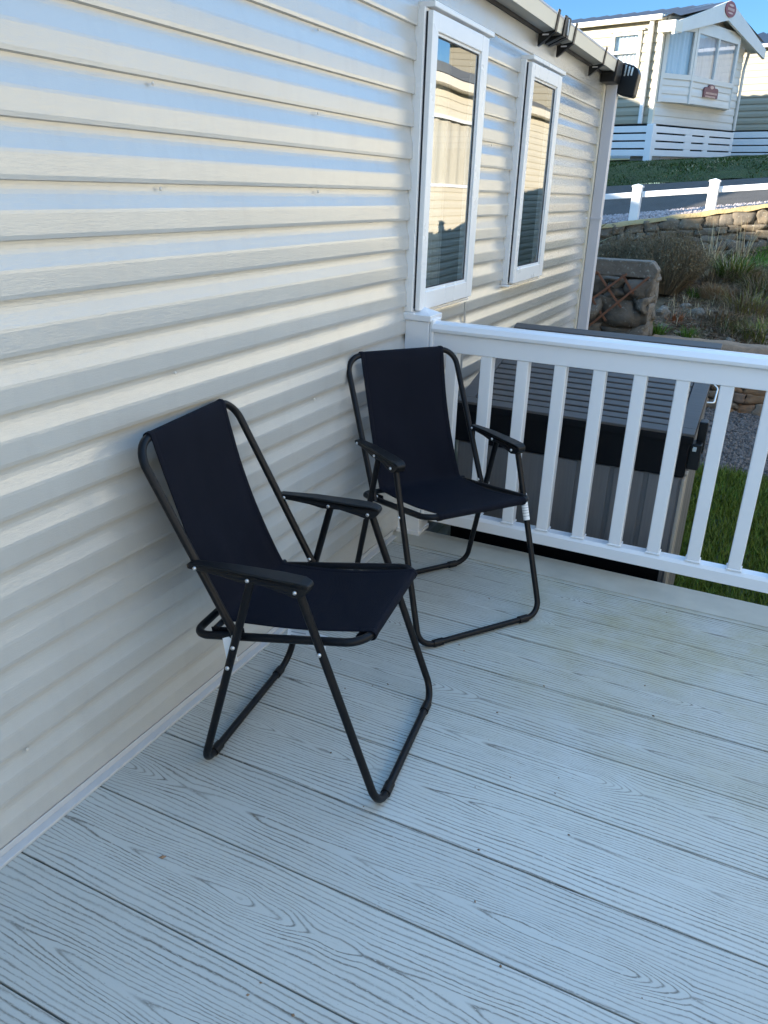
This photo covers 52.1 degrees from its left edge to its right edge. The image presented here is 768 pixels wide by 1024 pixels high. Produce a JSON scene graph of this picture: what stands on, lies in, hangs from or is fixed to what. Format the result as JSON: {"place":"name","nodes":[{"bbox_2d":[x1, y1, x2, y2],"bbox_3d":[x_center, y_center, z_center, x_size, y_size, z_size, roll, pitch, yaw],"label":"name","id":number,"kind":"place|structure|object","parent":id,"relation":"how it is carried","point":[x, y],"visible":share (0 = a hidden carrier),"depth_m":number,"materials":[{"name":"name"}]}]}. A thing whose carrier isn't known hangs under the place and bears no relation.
{"place":"outdoors","nodes":[
{"label":"outdoors","id":0,"kind":"place"},
{"bbox_2d":[543,0,767,184],"label":"sky","id":1,"kind":"structure","parent":0,"point":[755,12],"materials":[{"name":"blue"}]},
{"bbox_2d":[603,177,767,214],"bbox_3d":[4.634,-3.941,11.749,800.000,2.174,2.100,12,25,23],"label":"road","id":2,"kind":"structure","parent":0,"point":[620,206],"depth_m":11.47,"materials":[{"name":"grey asphalt"}]},
{"bbox_2d":[606,154,767,185],"bbox_3d":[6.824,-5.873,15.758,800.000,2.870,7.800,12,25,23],"label":"grass bank","id":3,"kind":"structure","parent":0,"point":[711,174],"depth_m":12.98,"materials":[{"name":"green plant"}]},
{"bbox_2d":[610,124,733,160],"bbox_3d":[3.135,-8.851,19.252,9.105,0.865,4.280,20,31,37],"label":"slatted skirting","id":4,"kind":"object","parent":3,"relation":"on","point":[643,142],"visible":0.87,"depth_m":15.55,"materials":[{"name":"white wood"}]},
{"bbox_2d":[571,0,765,130],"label":"hillside home","id":5,"kind":"object","parent":4,"relation":"on","point":[687,61],"visible":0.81,"depth_m":15.12,"materials":[{"name":"grey"}]},
{"bbox_2d":[610,28,645,68],"bbox_3d":[4.585,-8.640,14.921,0.700,0.901,0.124,20,31,37],"label":"side window","id":6,"kind":"structure","parent":5,"relation":"in","point":[626,45],"depth_m":14.85,"materials":[{"name":"white"}]},
{"bbox_2d":[611,130,767,158],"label":"plank skirting","id":7,"kind":"object","parent":3,"relation":"on","point":[750,142],"visible":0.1,"depth_m":20.11,"materials":[{"name":"white plastic"}]},
{"bbox_2d":[732,32,767,130],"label":"farther home","id":8,"kind":"object","parent":7,"relation":"on","point":[753,111],"visible":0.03,"depth_m":19.79,"materials":[{"name":"beige"}]},
{"bbox_2d":[652,246,767,344],"bbox_3d":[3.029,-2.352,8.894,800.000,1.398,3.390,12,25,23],"label":"bank","id":9,"kind":"structure","parent":0,"point":[662,299],"depth_m":8.27,"materials":[{"name":"green plant"}]},
{"bbox_2d":[597,227,651,258],"bbox_3d":[2.819,-3.014,9.166,0.884,0.598,0.723,12,25,23],"label":"shrub","id":10,"kind":"object","parent":9,"relation":"on","point":[619,251],"visible":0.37,"depth_m":9.06,"materials":[{"name":"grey plant"}]},
{"bbox_2d":[652,321,671,334],"bbox_3d":[2.670,-1.782,7.643,0.362,0.158,0.333,-11,26,-28],"label":"grass tuft","id":11,"kind":"object","parent":9,"relation":"on","point":[657,330],"visible":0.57,"depth_m":7.62,"materials":[{"name":"green plant"}]},
{"bbox_2d":[655,305,670,316],"bbox_3d":[2.898,-2.055,8.141,0.153,0.174,0.192,20,29,37],"label":"rock","id":12,"kind":"object","parent":9,"relation":"on","point":[662,310],"visible":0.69,"depth_m":8.07,"materials":[{"name":"stone"}]},
{"bbox_2d":[627,225,715,294],"bbox_3d":[3.126,-2.764,8.582,0.932,0.728,0.757,12,25,23],"label":"shrub","id":13,"kind":"object","parent":9,"relation":"on","point":[681,264],"visible":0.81,"depth_m":8.42,"materials":[{"name":"grey plant"}]},
{"bbox_2d":[663,311,687,322],"bbox_3d":[2.951,-1.984,7.973,0.387,0.110,0.350,-6,24,-18],"label":"red leaved plant","id":14,"kind":"object","parent":9,"relation":"on","point":[673,318],"visible":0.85,"depth_m":7.92,"materials":[{"name":"brown plant"}]},
{"bbox_2d":[598,203,767,253],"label":"stone wall","id":15,"kind":"structure","parent":9,"relation":"on","point":[755,217],"depth_m":9.76,"materials":[{"name":"grey stone"}]},
{"bbox_2d":[680,303,691,308],"bbox_3d":[3.199,-2.170,8.300,0.134,0.079,0.100,-5,24,-17],"label":"rock","id":16,"kind":"object","parent":9,"relation":"on","point":[682,305],"visible":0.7,"depth_m":8.26,"materials":[{"name":"stone"}]},
{"bbox_2d":[675,325,706,337],"bbox_3d":[2.913,-1.709,7.509,0.356,0.161,0.366,12,25,23],"label":"grass tuft","id":17,"kind":"object","parent":9,"relation":"on","point":[689,334],"visible":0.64,"depth_m":7.48,"materials":[{"name":"green plant"}]},
{"bbox_2d":[684,288,702,298],"bbox_3d":[3.368,-2.399,8.558,0.362,0.125,0.340,12,25,23],"label":"grass tuft","id":18,"kind":"object","parent":9,"relation":"on","point":[695,296],"visible":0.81,"depth_m":8.52,"materials":[{"name":"green plant"}]},
{"bbox_2d":[687,308,705,315],"bbox_3d":[3.224,-2.045,8.093,0.138,0.120,0.219,-12,26,-31],"label":"rock","id":19,"kind":"object","parent":9,"relation":"on","point":[700,311],"visible":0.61,"depth_m":8.03,"materials":[{"name":"stone"}]},
{"bbox_2d":[656,315,738,329],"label":"dead stems","id":20,"kind":"object","parent":9,"relation":"on","point":[700,326],"visible":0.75,"depth_m":7.76,"materials":[{"name":"brown plant"}]},
{"bbox_2d":[663,244,767,344],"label":"weeds","id":21,"kind":"object","parent":9,"relation":"on","point":[690,312],"visible":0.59,"depth_m":8.13,"materials":[{"name":"plant"}]},
{"bbox_2d":[689,281,741,299],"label":"rusty grass","id":22,"kind":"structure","parent":9,"relation":"on","point":[708,293],"depth_m":8.40,"materials":[{"name":"plant"}]},
{"bbox_2d":[697,218,738,259],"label":"dry stalks","id":23,"kind":"object","parent":9,"relation":"on","point":[712,251],"visible":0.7,"depth_m":9.34,"materials":[{"name":"plant"}]},
{"bbox_2d":[671,306,765,324],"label":"dead stems","id":24,"kind":"object","parent":9,"relation":"on","point":[723,315],"visible":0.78,"depth_m":7.83,"materials":[{"name":"orange plant"}]},
{"bbox_2d":[698,264,742,283],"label":"dead stems","id":25,"kind":"object","parent":9,"relation":"on","point":[712,280],"visible":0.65,"depth_m":8.77,"materials":[{"name":"plant"}]},
{"bbox_2d":[680,311,767,343],"bbox_3d":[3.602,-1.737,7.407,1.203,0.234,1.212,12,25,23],"label":"wispy grass","id":26,"kind":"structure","parent":9,"relation":"on","point":[758,332],"depth_m":7.40,"materials":[{"name":"green plant"}]},
{"bbox_2d":[685,283,767,315],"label":"wispy grass","id":27,"kind":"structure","parent":9,"relation":"on","point":[743,301],"depth_m":7.99,"materials":[{"name":"green plant"}]},
{"bbox_2d":[710,252,767,279],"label":"sedge","id":28,"kind":"object","parent":9,"relation":"on","point":[724,265],"visible":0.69,"depth_m":8.80,"materials":[{"name":"green plant"}]},
{"bbox_2d":[714,259,767,284],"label":"dead stems","id":29,"kind":"object","parent":9,"relation":"on","point":[755,268],"visible":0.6,"depth_m":8.64,"materials":[{"name":"brown plant"}]},
{"bbox_2d":[723,222,765,258],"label":"dry stalks","id":30,"kind":"object","parent":9,"relation":"on","point":[740,249],"visible":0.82,"depth_m":9.28,"materials":[{"name":"plant"}]},
{"bbox_2d":[725,269,767,297],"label":"dead stems","id":31,"kind":"object","parent":9,"relation":"on","point":[763,285],"visible":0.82,"depth_m":8.35,"materials":[{"name":"brown plant"}]},
{"bbox_2d":[744,246,767,268],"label":"grass","id":32,"kind":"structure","parent":9,"relation":"on","point":[764,258],"depth_m":9.22,"materials":[{"name":"green plant"}]},
{"bbox_2d":[674,460,767,605],"bbox_3d":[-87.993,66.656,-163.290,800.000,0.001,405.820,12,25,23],"label":"lawn ground","id":33,"kind":"structure","parent":0,"point":[748,557],"depth_m":4.45,"materials":[{"name":"plant"}]},
{"bbox_2d":[0,0,640,849],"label":"mobile home","id":34,"kind":"object","parent":33,"relation":"on","point":[268,218],"visible":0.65,"depth_m":1.97,"materials":[{"name":"beige plastic"}]},
{"bbox_2d":[378,0,494,313],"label":"window","id":35,"kind":"structure","parent":34,"relation":"in","point":[439,28],"depth_m":3.03,"materials":[{"name":"white plastic"}]},
{"bbox_2d":[501,55,565,286],"bbox_3d":[0.688,-1.702,4.007,0.204,1.110,0.652,12,25,23],"label":"window","id":36,"kind":"structure","parent":34,"relation":"in","point":[533,68],"depth_m":3.88,"materials":[{"name":"white plastic"}]},
{"bbox_2d":[450,323,722,584],"bbox_3d":[0.884,-0.133,3.507,0.969,1.216,0.750,12,25,23],"label":"storage box","id":37,"kind":"object","parent":33,"relation":"on","point":[652,436],"visible":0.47,"depth_m":3.16,"materials":[{"name":"plastic"}]},
{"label":"deck base","id":38,"kind":"structure","parent":33,"relation":"on","visible":0},
{"bbox_2d":[0,530,767,1023],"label":"deck","id":39,"kind":"structure","parent":38,"relation":"on","point":[300,874],"depth_m":1.76,"materials":[{"name":"white wood"}]},
{"bbox_2d":[0,531,396,869],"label":"edge strip","id":40,"kind":"object","parent":39,"relation":"on","point":[31,834],"visible":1,"depth_m":1.97,"materials":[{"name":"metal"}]},
{"bbox_2d":[138,399,432,802],"bbox_3d":[-0.207,0.191,1.967,0.619,0.829,0.515,9,23,16],"label":"folding chair","id":41,"kind":"object","parent":39,"relation":"on","point":[247,574],"visible":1,"depth_m":1.92,"materials":[{"name":"black fabric"}]},
{"bbox_2d":[159,572,666,1016],"bbox_3d":[0.483,0.718,1.825,2.120,0.005,2.273,12,25,23],"label":"deck grit","id":42,"kind":"object","parent":39,"relation":"on","point":[247,994],"visible":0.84,"depth_m":1.69,"materials":[{"name":"stone"}]},
{"bbox_2d":[347,346,539,646],"bbox_3d":[0.191,-0.085,2.666,0.515,0.829,0.619,-10,25,-27],"label":"folding chair","id":43,"kind":"object","parent":39,"relation":"on","point":[410,449],"visible":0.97,"depth_m":2.73,"materials":[{"name":"black fabric"}]},
{"bbox_2d":[396,307,767,592],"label":"deck railing","id":44,"kind":"object","parent":39,"relation":"on","point":[684,367],"visible":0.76,"depth_m":2.83,"materials":[{"name":"white plastic"}]},
{"bbox_2d":[698,408,767,477],"bbox_3d":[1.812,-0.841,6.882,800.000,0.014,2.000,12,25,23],"label":"gravel path","id":45,"kind":"structure","parent":0,"point":[734,444],"depth_m":6.22,"materials":[{"name":"grey gravel"}]},
{"bbox_2d":[588,257,661,335],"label":"stone wall","id":46,"kind":"structure","parent":45,"relation":"on","point":[635,314],"depth_m":7.15,"materials":[{"name":"stone"}]},
{"bbox_2d":[588,271,649,326],"bbox_3d":[1.991,-1.940,7.183,0.787,0.503,0.024,12,25,23],"label":"trellis","id":47,"kind":"object","parent":46,"relation":"attached to","point":[612,294],"visible":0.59,"depth_m":7.12,"materials":[{"name":"wood"}]},
{"bbox_2d":[653,334,767,415],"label":"retaining wall","id":48,"kind":"structure","parent":45,"relation":"on","point":[749,401],"depth_m":7.05,"materials":[{"name":"stone"}]},
{"bbox_3d":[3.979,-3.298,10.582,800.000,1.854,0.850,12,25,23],"label":"verge","id":49,"kind":"structure","parent":0,"visible":0},
{"bbox_2d":[602,201,767,223],"bbox_3d":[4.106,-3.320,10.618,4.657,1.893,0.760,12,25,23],"label":"verge stones","id":50,"kind":"object","parent":49,"relation":"on","point":[615,218],"visible":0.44,"depth_m":10.52,"materials":[{"name":"grey gravel"}]},
{"bbox_2d":[605,178,767,220],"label":"roadside fence","id":51,"kind":"object","parent":49,"relation":"on","point":[712,190],"visible":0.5,"depth_m":10.04,"materials":[{"name":"white plastic"}]}
]}

